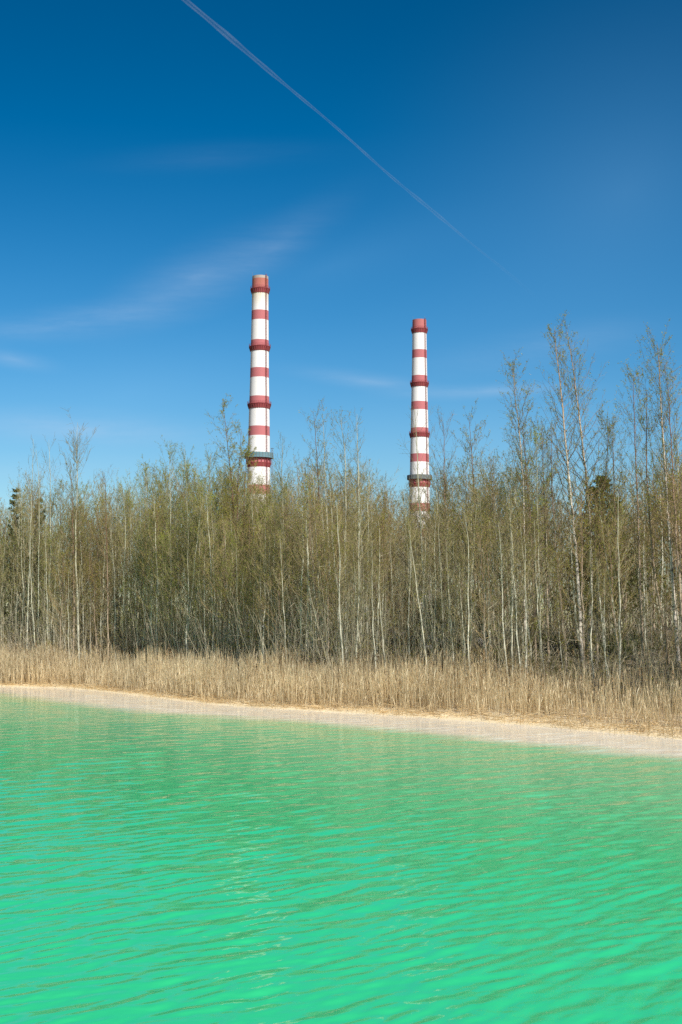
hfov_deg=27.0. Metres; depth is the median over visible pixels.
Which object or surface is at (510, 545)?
aspen tree
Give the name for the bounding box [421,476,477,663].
sapling tree
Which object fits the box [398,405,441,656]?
aspen tree
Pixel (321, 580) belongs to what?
sapling tree
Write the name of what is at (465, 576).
birch tree
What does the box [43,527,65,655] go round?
sapling tree
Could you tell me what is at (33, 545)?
alder tree
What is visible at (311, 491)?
alder tree
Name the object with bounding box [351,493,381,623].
birch tree
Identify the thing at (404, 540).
sapling tree
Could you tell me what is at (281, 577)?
birch tree
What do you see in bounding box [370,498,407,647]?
birch tree
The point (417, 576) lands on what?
sapling tree
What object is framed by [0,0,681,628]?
sky
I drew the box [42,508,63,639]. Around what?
aspen tree
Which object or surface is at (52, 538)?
aspen tree
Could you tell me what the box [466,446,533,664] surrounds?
aspen tree
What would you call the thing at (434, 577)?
aspen tree
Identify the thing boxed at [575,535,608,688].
sapling tree
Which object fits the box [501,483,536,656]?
sapling tree
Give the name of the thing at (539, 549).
sapling tree
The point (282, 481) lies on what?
aspen tree
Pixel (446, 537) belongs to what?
birch tree
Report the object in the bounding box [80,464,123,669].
birch tree
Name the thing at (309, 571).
sapling tree
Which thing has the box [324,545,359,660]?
sapling tree
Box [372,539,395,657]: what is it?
sapling tree
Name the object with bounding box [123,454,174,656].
willow tree
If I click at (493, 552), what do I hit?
sapling tree
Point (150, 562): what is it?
sapling tree
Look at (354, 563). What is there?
aspen tree
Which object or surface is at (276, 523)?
birch tree
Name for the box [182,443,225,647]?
willow tree
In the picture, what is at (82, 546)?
aspen tree
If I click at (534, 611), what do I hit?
birch tree
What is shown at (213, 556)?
sapling tree
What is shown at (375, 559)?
sapling tree
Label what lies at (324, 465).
aspen tree
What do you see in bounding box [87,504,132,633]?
birch tree
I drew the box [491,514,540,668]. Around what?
alder tree
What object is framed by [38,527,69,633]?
sapling tree
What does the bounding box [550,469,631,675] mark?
birch tree
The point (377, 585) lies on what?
sapling tree
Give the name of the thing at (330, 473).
aspen tree
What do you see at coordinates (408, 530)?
aspen tree
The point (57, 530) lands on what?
sapling tree
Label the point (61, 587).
aspen tree
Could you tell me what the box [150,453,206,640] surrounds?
birch tree
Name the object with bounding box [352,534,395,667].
alder tree
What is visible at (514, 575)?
sapling tree
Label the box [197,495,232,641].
willow tree
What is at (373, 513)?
aspen tree
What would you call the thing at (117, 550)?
sapling tree
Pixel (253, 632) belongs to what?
birch tree
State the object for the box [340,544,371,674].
sapling tree
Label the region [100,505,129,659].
sapling tree
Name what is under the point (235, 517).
birch tree
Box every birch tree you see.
[1,480,46,632]
[15,469,49,597]
[23,473,82,646]
[32,560,57,646]
[39,545,77,658]
[54,454,89,657]
[70,492,130,654]
[73,560,109,656]
[75,549,109,651]
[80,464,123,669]
[84,514,126,642]
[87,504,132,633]
[120,500,137,644]
[124,495,164,639]
[128,490,186,654]
[134,462,183,640]
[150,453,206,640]
[175,549,223,659]
[176,459,215,631]
[178,465,237,640]
[178,500,230,651]
[191,512,247,659]
[196,394,255,650]
[205,419,270,646]
[205,534,251,658]
[210,475,256,621]
[211,487,243,637]
[216,437,259,659]
[216,470,258,651]
[222,465,248,623]
[227,496,272,655]
[227,536,284,659]
[238,519,287,653]
[238,523,273,650]
[239,570,276,668]
[241,484,267,644]
[255,549,302,659]
[256,503,293,647]
[258,489,291,633]
[261,516,321,658]
[272,472,350,666]
[278,489,299,620]
[279,519,312,624]
[292,398,333,651]
[301,531,363,677]
[307,521,369,664]
[313,461,365,626]
[320,468,387,628]
[323,475,355,611]
[328,458,395,630]
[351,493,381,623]
[352,508,410,654]
[361,489,415,632]
[363,495,404,588]
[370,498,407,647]
[393,567,436,667]
[405,456,466,626]
[417,407,480,623]
[419,461,469,608]
[424,478,469,634]
[427,487,463,628]
[438,398,506,649]
[441,451,497,633]
[442,503,491,660]
[456,509,520,684]
[462,470,520,647]
[482,347,565,668]
[496,422,585,671]
[504,402,571,664]
[520,418,590,664]
[523,415,577,661]
[531,545,585,693]
[533,310,618,664]
[541,536,574,639]
[549,310,619,655]
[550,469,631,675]
[570,404,631,661]
[574,527,621,635]
[577,492,620,629]
[578,412,657,664]
[579,551,624,638]
[586,508,641,687]
[592,471,644,644]
[596,357,666,663]
[604,543,642,637]
[608,496,646,620]
[624,368,681,664]
[629,319,681,670]
[630,442,680,633]
[638,360,681,644]
[651,583,681,695]
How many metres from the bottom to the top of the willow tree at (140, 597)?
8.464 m
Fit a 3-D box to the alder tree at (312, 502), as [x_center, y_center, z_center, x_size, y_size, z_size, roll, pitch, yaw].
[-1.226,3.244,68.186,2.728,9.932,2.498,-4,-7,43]
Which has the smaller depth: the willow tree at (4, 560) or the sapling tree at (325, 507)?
the sapling tree at (325, 507)
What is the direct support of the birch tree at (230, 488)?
on the ground at (480, 719)
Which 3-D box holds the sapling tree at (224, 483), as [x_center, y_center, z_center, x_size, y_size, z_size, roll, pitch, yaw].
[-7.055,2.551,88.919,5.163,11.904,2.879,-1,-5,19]
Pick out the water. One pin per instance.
(165, 861)
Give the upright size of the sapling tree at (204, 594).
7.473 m
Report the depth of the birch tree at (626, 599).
63.93 m
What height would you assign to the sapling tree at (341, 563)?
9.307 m
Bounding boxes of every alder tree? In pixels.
[0,504,23,618]
[10,474,52,647]
[26,499,48,630]
[49,556,74,653]
[52,499,98,651]
[57,503,95,648]
[64,505,120,659]
[76,511,108,619]
[256,519,294,644]
[266,480,299,645]
[266,493,304,655]
[266,544,295,646]
[269,449,330,615]
[286,464,332,636]
[292,482,336,656]
[296,468,329,578]
[313,560,355,659]
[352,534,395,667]
[364,487,413,650]
[374,486,414,627]
[381,576,419,679]
[404,507,437,629]
[432,472,504,630]
[447,480,492,627]
[457,524,524,684]
[465,495,506,616]
[474,450,517,636]
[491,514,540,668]
[528,473,573,628]
[541,501,588,647]
[568,478,631,640]
[625,486,674,646]
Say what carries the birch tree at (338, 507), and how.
on the ground at (480, 719)
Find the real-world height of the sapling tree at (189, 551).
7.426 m
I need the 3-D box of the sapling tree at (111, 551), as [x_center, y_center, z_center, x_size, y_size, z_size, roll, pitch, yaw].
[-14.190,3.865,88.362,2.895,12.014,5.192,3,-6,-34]
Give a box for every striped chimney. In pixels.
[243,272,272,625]
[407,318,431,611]
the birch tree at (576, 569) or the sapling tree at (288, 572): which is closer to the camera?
the birch tree at (576, 569)
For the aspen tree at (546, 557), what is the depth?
67.94 m
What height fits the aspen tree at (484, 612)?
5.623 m
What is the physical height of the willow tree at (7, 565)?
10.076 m
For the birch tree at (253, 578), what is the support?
on the ground at (480, 719)
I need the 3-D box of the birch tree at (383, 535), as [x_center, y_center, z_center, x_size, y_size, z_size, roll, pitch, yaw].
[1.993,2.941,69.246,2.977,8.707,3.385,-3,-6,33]
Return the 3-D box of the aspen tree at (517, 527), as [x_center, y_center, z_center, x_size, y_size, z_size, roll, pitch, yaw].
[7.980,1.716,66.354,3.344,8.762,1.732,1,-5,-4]
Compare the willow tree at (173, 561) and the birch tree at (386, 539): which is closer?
the birch tree at (386, 539)
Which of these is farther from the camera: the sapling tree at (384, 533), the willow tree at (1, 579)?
the willow tree at (1, 579)
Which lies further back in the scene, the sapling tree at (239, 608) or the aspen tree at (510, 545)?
the sapling tree at (239, 608)
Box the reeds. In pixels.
[0,630,681,731]
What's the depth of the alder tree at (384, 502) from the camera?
67.90 m
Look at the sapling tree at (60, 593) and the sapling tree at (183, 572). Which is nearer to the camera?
the sapling tree at (183, 572)
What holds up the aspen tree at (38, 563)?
on the ground at (480, 719)
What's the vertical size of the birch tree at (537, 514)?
10.714 m
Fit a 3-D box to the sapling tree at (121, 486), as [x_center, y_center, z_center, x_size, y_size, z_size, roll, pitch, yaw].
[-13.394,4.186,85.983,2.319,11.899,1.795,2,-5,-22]
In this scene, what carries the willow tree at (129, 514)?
on the ground at (480, 719)
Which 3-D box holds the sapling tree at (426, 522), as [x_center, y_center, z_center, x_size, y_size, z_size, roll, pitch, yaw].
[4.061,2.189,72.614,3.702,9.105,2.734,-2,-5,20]
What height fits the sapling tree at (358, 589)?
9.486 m
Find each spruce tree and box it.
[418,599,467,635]
[540,474,669,625]
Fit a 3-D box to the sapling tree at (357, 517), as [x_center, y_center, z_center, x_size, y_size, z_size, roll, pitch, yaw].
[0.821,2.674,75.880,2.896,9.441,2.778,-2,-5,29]
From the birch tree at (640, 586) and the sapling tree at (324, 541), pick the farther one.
the sapling tree at (324, 541)
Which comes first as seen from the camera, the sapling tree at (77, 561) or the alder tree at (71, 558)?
the alder tree at (71, 558)
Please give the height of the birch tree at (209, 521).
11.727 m
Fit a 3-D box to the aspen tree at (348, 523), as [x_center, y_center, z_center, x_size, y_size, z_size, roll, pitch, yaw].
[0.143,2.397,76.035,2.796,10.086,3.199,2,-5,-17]
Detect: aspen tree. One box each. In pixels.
[0,463,29,645]
[0,489,31,648]
[2,478,44,651]
[9,436,45,647]
[14,482,65,656]
[18,454,53,651]
[30,539,61,644]
[33,492,67,642]
[35,410,107,658]
[37,435,64,646]
[40,550,74,645]
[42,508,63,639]
[64,491,93,636]
[83,507,120,655]
[99,471,135,642]
[116,562,139,653]
[268,429,301,619]
[268,504,324,661]
[281,504,331,667]
[289,461,338,636]
[292,453,330,620]
[293,527,322,647]
[298,452,353,645]
[298,499,332,651]
[308,403,344,648]
[318,571,354,652]
[323,407,373,639]
[323,491,364,655]
[325,464,363,629]
[336,462,373,610]
[342,407,393,642]
[343,453,403,650]
[346,515,371,625]
[350,467,387,607]
[353,558,400,694]
[354,502,386,638]
[360,476,384,631]
[363,505,393,672]
[369,476,398,638]
[370,469,416,617]
[374,519,407,665]
[383,525,426,674]
[387,482,428,627]
[394,478,439,628]
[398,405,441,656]
[411,507,459,669]
[414,476,461,639]
[418,553,447,671]
[425,462,466,616]
[430,521,465,682]
[440,507,476,661]
[447,482,488,631]
[464,566,501,677]
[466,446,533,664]
[479,516,522,698]
[483,471,511,640]
[485,450,533,661]
[485,472,522,643]
[491,459,533,634]
[496,444,534,652]
[496,455,545,637]
[504,530,546,689]
[513,500,542,635]
[527,480,565,635]
[539,482,583,644]
[545,462,596,648]
[546,475,581,623]
[562,507,617,656]
[574,549,633,676]
[581,475,646,700]
[588,467,639,658]
[620,467,679,646]
[636,457,681,640]
[644,433,681,639]
[651,448,681,631]
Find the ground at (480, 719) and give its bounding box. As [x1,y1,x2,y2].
[0,627,681,738]
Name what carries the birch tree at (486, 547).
on the ground at (480, 719)
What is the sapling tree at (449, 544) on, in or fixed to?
on the ground at (480, 719)
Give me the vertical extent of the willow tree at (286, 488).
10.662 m
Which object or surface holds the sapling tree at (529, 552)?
on the ground at (480, 719)
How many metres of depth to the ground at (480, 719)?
57.95 m
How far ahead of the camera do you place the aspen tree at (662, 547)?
61.33 m
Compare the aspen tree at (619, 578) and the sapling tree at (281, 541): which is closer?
the aspen tree at (619, 578)
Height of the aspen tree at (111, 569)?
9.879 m
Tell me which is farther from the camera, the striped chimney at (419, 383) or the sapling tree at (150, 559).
the striped chimney at (419, 383)
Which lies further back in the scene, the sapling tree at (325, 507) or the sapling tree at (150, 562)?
the sapling tree at (150, 562)
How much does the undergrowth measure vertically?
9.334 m
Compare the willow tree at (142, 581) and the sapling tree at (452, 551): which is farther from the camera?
the willow tree at (142, 581)
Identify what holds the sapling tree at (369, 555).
on the ground at (480, 719)
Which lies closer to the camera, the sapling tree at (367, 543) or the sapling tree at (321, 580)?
the sapling tree at (321, 580)
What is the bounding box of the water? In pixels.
[0,686,681,1023]
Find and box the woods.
[0,449,681,644]
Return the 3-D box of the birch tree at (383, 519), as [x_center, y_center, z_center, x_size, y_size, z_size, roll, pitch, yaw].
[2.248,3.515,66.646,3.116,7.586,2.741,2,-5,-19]
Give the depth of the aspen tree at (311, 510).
67.42 m
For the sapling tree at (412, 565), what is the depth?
65.36 m
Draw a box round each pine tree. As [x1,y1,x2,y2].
[0,488,34,649]
[18,498,54,631]
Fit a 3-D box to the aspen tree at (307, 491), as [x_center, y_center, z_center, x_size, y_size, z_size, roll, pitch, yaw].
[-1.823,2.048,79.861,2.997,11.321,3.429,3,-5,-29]
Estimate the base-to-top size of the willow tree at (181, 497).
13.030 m
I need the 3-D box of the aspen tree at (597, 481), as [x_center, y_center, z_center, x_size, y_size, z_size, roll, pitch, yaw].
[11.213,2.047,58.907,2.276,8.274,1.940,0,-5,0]
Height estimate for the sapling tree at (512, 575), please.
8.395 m
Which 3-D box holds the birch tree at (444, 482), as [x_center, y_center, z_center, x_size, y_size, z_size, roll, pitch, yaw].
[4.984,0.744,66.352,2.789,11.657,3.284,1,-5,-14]
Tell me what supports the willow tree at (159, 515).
on the ground at (480, 719)
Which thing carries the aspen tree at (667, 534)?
on the ground at (480, 719)
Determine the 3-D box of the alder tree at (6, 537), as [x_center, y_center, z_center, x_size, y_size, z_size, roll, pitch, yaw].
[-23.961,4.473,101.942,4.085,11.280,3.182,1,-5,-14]
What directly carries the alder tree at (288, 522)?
on the ground at (480, 719)
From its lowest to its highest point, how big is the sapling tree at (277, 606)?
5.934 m
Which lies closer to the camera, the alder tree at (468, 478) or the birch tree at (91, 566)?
the alder tree at (468, 478)
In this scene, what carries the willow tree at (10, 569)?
on the ground at (480, 719)
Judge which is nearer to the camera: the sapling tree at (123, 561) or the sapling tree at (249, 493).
the sapling tree at (249, 493)
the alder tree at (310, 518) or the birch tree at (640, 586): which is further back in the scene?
the alder tree at (310, 518)
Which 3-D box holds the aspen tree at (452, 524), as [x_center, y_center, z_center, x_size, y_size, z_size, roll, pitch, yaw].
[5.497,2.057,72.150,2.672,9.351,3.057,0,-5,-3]
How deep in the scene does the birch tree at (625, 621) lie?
60.77 m
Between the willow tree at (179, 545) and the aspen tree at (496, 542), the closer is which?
the aspen tree at (496, 542)
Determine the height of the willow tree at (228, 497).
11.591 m
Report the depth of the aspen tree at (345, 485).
70.39 m
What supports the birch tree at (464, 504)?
on the ground at (480, 719)
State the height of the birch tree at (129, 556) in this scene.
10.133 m
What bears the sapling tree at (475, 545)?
on the ground at (480, 719)
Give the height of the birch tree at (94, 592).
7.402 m
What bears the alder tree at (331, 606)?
on the ground at (480, 719)
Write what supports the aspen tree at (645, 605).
on the ground at (480, 719)
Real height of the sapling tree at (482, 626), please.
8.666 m
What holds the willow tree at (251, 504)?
on the ground at (480, 719)
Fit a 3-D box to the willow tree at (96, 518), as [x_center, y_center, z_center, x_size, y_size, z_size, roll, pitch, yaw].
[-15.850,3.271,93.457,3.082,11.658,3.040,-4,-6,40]
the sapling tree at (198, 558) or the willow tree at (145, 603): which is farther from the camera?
the willow tree at (145, 603)
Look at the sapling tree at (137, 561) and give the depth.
93.59 m
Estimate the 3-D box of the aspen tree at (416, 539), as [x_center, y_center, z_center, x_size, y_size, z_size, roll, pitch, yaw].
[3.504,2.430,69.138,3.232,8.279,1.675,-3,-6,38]
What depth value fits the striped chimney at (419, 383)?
830.71 m
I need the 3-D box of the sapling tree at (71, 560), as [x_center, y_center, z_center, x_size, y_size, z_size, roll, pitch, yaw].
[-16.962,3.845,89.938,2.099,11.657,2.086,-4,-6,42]
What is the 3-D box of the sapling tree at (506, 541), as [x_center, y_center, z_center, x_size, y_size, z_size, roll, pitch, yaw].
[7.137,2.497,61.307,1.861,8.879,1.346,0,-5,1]
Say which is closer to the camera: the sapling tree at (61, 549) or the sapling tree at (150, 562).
the sapling tree at (150, 562)
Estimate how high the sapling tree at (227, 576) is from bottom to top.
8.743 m
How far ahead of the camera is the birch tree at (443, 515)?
67.53 m
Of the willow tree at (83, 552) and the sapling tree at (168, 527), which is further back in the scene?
the willow tree at (83, 552)
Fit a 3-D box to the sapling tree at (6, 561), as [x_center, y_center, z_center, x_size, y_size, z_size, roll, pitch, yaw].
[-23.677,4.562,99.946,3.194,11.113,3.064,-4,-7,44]
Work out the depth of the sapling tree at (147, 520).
90.09 m
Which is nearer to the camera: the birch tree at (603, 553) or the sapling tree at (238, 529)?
the birch tree at (603, 553)
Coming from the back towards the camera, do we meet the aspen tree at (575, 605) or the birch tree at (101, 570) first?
the birch tree at (101, 570)
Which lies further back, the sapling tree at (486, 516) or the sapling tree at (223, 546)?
the sapling tree at (223, 546)
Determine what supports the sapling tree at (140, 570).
on the ground at (480, 719)
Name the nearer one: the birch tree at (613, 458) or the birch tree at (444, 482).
the birch tree at (613, 458)
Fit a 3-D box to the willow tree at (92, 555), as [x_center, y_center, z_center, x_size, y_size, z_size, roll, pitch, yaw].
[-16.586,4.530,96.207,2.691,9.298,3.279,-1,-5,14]
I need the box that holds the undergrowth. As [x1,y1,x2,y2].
[0,508,681,708]
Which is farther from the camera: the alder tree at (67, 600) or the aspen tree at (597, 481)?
the alder tree at (67, 600)
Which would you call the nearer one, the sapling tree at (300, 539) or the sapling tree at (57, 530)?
the sapling tree at (300, 539)
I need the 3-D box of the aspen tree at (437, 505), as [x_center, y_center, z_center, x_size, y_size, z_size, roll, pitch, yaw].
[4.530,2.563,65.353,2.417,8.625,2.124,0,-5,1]
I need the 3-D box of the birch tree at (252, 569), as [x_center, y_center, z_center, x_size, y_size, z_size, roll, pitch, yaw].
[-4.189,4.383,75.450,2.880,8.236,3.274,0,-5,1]
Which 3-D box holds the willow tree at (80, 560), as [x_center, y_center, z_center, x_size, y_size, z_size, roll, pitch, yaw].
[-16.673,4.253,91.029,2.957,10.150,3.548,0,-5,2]
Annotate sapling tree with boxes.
[0,504,20,635]
[0,507,16,648]
[2,485,48,652]
[10,485,56,645]
[17,502,46,654]
[32,524,54,633]
[33,517,61,635]
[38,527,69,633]
[43,487,77,620]
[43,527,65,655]
[48,583,63,644]
[50,557,70,653]
[52,508,74,645]
[54,490,89,656]
[54,515,84,649]
[55,516,73,631]
[59,507,86,646]
[61,559,75,665]
[67,502,98,658]
[70,560,87,676]
[83,479,134,656]
[84,479,114,642]
[93,555,109,659]
[96,493,135,645]
[96,500,119,662]
[97,538,130,654]
[100,489,132,643]
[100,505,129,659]
[104,601,116,649]
[105,485,138,656]
[106,490,140,643]
[117,467,167,641]
[119,508,149,646]
[122,496,152,639]
[122,533,145,658]
[123,506,172,634]
[123,514,147,651]
[128,564,139,659]
[130,517,154,655]
[131,515,154,655]
[133,487,166,655]
[139,504,163,646]
[144,500,167,659]
[148,470,191,647]
[161,476,197,630]
[161,488,192,651]
[162,514,217,650]
[164,589,184,653]
[171,498,197,648]
[175,479,196,641]
[175,545,200,656]
[180,521,206,646]
[181,493,206,652]
[183,524,208,654]
[185,472,245,642]
[186,505,214,662]
[186,545,202,654]
[194,546,215,663]
[196,481,222,658]
[198,464,253,640]
[201,562,223,662]
[203,511,222,642]
[203,513,218,637]
[204,469,252,630]
[205,467,228,630]
[208,518,233,653]
[211,497,235,656]
[212,519,242,658]
[213,505,248,660]
[214,460,251,594]
[220,468,250,603]
[226,461,276,650]
[229,500,246,573]
[231,557,250,666]
[233,565,259,660]
[234,470,262,626]
[234,482,262,612]
[237,543,279,654]
[239,521,257,649]
[239,538,270,662]
[240,475,292,635]
[241,559,267,660]
[247,531,303,669]
[250,554,275,666]
[253,469,319,649]
[262,525,288,664]
[263,458,330,665]
[265,538,286,665]
[267,505,296,633]
[267,529,297,665]
[269,525,286,654]
[269,574,290,661]
[271,482,299,645]
[277,453,332,635]
[279,532,301,644]
[283,482,325,650]
[285,516,312,633]
[287,484,319,669]
[289,530,316,637]
[293,489,329,663]
[293,497,317,656]
[295,530,320,664]
[297,465,338,630]
[298,464,351,609]
[298,512,326,661]
[308,482,346,616]
[312,534,334,649]
[313,515,339,663]
[314,496,334,657]
[317,527,335,646]
[322,489,356,624]
[322,525,351,658]
[323,542,348,662]
[324,492,355,675]
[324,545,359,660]
[327,514,347,647]
[330,507,355,649]
[332,510,362,656]
[335,461,375,629]
[335,487,386,666]
[335,514,381,652]
[337,480,379,585]
[338,470,401,630]
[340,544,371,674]
[351,512,385,599]
[353,504,393,645]
[356,551,374,656]
[359,514,387,655]
[361,537,386,692]
[362,485,403,640]
[363,537,393,662]
[364,484,430,657]
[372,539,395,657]
[382,500,419,612]
[387,483,433,619]
[387,487,442,616]
[393,469,448,610]
[397,514,434,639]
[401,510,423,663]
[402,512,432,679]
[403,524,437,660]
[408,529,427,652]
[413,503,448,608]
[414,503,466,669]
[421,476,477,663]
[433,496,461,651]
[436,571,453,658]
[439,553,496,683]
[442,504,484,688]
[447,480,522,656]
[451,457,509,661]
[454,490,503,635]
[455,503,486,685]
[455,543,479,663]
[460,448,509,646]
[465,490,499,671]
[474,505,503,642]
[481,512,509,665]
[487,471,527,662]
[495,446,552,629]
[495,494,530,680]
[499,496,530,682]
[501,477,549,632]
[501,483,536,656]
[503,496,563,678]
[509,461,568,643]
[521,515,550,679]
[525,458,570,635]
[551,584,565,667]
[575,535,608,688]
[592,566,615,683]
[610,446,665,632]
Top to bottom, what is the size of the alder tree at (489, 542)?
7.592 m
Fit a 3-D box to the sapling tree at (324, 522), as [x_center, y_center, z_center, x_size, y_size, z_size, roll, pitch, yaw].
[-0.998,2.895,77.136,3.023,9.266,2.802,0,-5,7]
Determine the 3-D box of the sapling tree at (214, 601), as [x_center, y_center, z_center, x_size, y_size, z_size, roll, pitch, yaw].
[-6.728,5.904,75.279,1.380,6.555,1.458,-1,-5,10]
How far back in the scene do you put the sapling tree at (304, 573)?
68.81 m
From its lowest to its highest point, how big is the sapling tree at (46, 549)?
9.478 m
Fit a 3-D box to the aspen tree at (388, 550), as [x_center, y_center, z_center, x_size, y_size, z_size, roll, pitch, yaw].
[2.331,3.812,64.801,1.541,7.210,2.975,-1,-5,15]
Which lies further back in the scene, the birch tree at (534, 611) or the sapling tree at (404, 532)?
the sapling tree at (404, 532)
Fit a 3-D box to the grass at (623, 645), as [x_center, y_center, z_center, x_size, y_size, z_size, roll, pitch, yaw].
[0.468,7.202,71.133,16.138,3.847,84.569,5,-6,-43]
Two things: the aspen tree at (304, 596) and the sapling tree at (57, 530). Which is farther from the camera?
the sapling tree at (57, 530)
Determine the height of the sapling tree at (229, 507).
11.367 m
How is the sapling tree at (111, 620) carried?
on the ground at (480, 719)
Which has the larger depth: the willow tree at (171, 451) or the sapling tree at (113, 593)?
the sapling tree at (113, 593)
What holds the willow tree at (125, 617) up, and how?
on the ground at (480, 719)
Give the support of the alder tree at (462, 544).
on the ground at (480, 719)
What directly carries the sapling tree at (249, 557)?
on the ground at (480, 719)
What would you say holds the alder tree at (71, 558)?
on the ground at (480, 719)
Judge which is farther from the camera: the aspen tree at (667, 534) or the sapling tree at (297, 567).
the sapling tree at (297, 567)
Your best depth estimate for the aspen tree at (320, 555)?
72.55 m
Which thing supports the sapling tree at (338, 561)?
on the ground at (480, 719)
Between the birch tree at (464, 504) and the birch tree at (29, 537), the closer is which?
the birch tree at (464, 504)
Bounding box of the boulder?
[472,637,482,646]
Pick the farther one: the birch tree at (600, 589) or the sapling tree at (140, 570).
the sapling tree at (140, 570)
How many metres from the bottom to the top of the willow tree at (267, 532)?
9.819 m
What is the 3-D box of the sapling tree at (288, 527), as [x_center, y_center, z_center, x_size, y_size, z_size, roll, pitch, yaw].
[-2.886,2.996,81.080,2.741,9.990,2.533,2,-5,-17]
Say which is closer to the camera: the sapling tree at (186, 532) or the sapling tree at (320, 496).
the sapling tree at (320, 496)
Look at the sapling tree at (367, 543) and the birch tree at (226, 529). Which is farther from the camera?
the birch tree at (226, 529)
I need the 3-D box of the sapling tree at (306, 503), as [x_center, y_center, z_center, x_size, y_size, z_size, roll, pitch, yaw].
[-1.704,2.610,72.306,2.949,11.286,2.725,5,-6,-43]
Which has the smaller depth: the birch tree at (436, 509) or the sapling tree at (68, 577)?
the birch tree at (436, 509)
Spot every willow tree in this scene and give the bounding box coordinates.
[0,513,29,639]
[0,517,35,639]
[0,522,29,642]
[0,532,18,645]
[0,539,9,646]
[2,532,32,649]
[19,521,65,656]
[55,489,116,650]
[61,514,102,635]
[62,505,93,641]
[65,478,108,637]
[84,480,119,639]
[84,488,120,652]
[84,516,119,628]
[101,508,135,638]
[104,475,147,656]
[105,526,130,630]
[108,468,152,656]
[111,575,143,663]
[122,546,167,652]
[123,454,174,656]
[124,519,164,648]
[127,546,153,655]
[129,459,163,623]
[129,504,183,650]
[131,536,179,650]
[132,457,190,646]
[136,502,192,649]
[137,528,179,662]
[139,467,176,643]
[146,491,185,643]
[149,518,192,655]
[150,438,189,652]
[152,521,190,655]
[161,491,191,644]
[167,476,226,658]
[169,442,202,652]
[169,526,206,649]
[172,450,200,625]
[176,466,219,655]
[178,462,219,641]
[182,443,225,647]
[187,535,227,656]
[190,486,235,655]
[197,466,231,633]
[197,474,234,613]
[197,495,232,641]
[209,459,243,616]
[211,516,255,663]
[211,549,245,652]
[227,505,276,645]
[234,469,270,619]
[236,499,295,665]
[243,474,279,637]
[249,484,291,646]
[250,470,299,634]
[257,470,293,638]
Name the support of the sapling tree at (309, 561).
on the ground at (480, 719)
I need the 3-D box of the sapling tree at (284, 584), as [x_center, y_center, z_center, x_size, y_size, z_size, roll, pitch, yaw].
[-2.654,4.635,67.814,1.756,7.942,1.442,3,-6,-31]
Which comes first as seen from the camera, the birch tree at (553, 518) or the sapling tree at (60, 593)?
the birch tree at (553, 518)
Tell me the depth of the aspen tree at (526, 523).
68.64 m
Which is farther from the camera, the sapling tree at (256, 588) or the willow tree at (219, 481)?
the willow tree at (219, 481)
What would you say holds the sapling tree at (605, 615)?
on the ground at (480, 719)
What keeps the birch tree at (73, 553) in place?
on the ground at (480, 719)
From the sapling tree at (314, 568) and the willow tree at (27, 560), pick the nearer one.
the sapling tree at (314, 568)
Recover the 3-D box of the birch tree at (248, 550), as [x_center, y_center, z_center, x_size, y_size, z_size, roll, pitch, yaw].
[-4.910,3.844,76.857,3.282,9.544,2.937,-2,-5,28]
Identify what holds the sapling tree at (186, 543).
on the ground at (480, 719)
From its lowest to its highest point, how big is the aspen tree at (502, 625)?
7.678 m
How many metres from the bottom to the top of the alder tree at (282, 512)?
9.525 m
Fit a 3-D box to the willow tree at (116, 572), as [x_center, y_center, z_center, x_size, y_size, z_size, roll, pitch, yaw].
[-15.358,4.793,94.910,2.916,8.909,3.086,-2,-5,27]
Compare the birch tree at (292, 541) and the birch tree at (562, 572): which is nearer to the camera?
the birch tree at (562, 572)
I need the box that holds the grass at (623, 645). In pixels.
[14,625,681,712]
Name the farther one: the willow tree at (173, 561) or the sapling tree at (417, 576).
the willow tree at (173, 561)
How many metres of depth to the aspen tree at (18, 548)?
94.33 m
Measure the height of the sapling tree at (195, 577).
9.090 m
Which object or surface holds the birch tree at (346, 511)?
on the ground at (480, 719)
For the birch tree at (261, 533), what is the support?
on the ground at (480, 719)
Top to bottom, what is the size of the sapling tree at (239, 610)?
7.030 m
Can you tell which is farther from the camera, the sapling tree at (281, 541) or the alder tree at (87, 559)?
the alder tree at (87, 559)
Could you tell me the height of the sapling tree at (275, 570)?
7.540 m
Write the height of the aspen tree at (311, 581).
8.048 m
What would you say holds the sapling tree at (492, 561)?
on the ground at (480, 719)
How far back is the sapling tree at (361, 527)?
70.16 m
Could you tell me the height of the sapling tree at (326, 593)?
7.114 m
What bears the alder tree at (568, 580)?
on the ground at (480, 719)
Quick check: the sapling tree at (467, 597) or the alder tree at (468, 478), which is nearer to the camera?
the sapling tree at (467, 597)
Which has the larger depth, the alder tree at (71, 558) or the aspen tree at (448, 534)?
the alder tree at (71, 558)
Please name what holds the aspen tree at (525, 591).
on the ground at (480, 719)
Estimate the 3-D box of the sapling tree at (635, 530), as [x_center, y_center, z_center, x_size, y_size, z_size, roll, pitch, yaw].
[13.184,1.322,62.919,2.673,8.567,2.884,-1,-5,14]
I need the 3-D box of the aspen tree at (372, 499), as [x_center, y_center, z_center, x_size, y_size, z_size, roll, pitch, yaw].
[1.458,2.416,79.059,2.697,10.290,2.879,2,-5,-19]
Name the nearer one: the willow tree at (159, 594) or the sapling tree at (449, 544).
the sapling tree at (449, 544)
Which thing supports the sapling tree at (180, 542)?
on the ground at (480, 719)
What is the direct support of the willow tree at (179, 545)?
on the ground at (480, 719)
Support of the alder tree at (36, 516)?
on the ground at (480, 719)
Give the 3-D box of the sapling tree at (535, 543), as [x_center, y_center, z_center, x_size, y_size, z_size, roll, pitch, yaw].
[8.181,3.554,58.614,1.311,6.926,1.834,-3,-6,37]
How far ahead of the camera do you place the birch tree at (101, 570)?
89.74 m

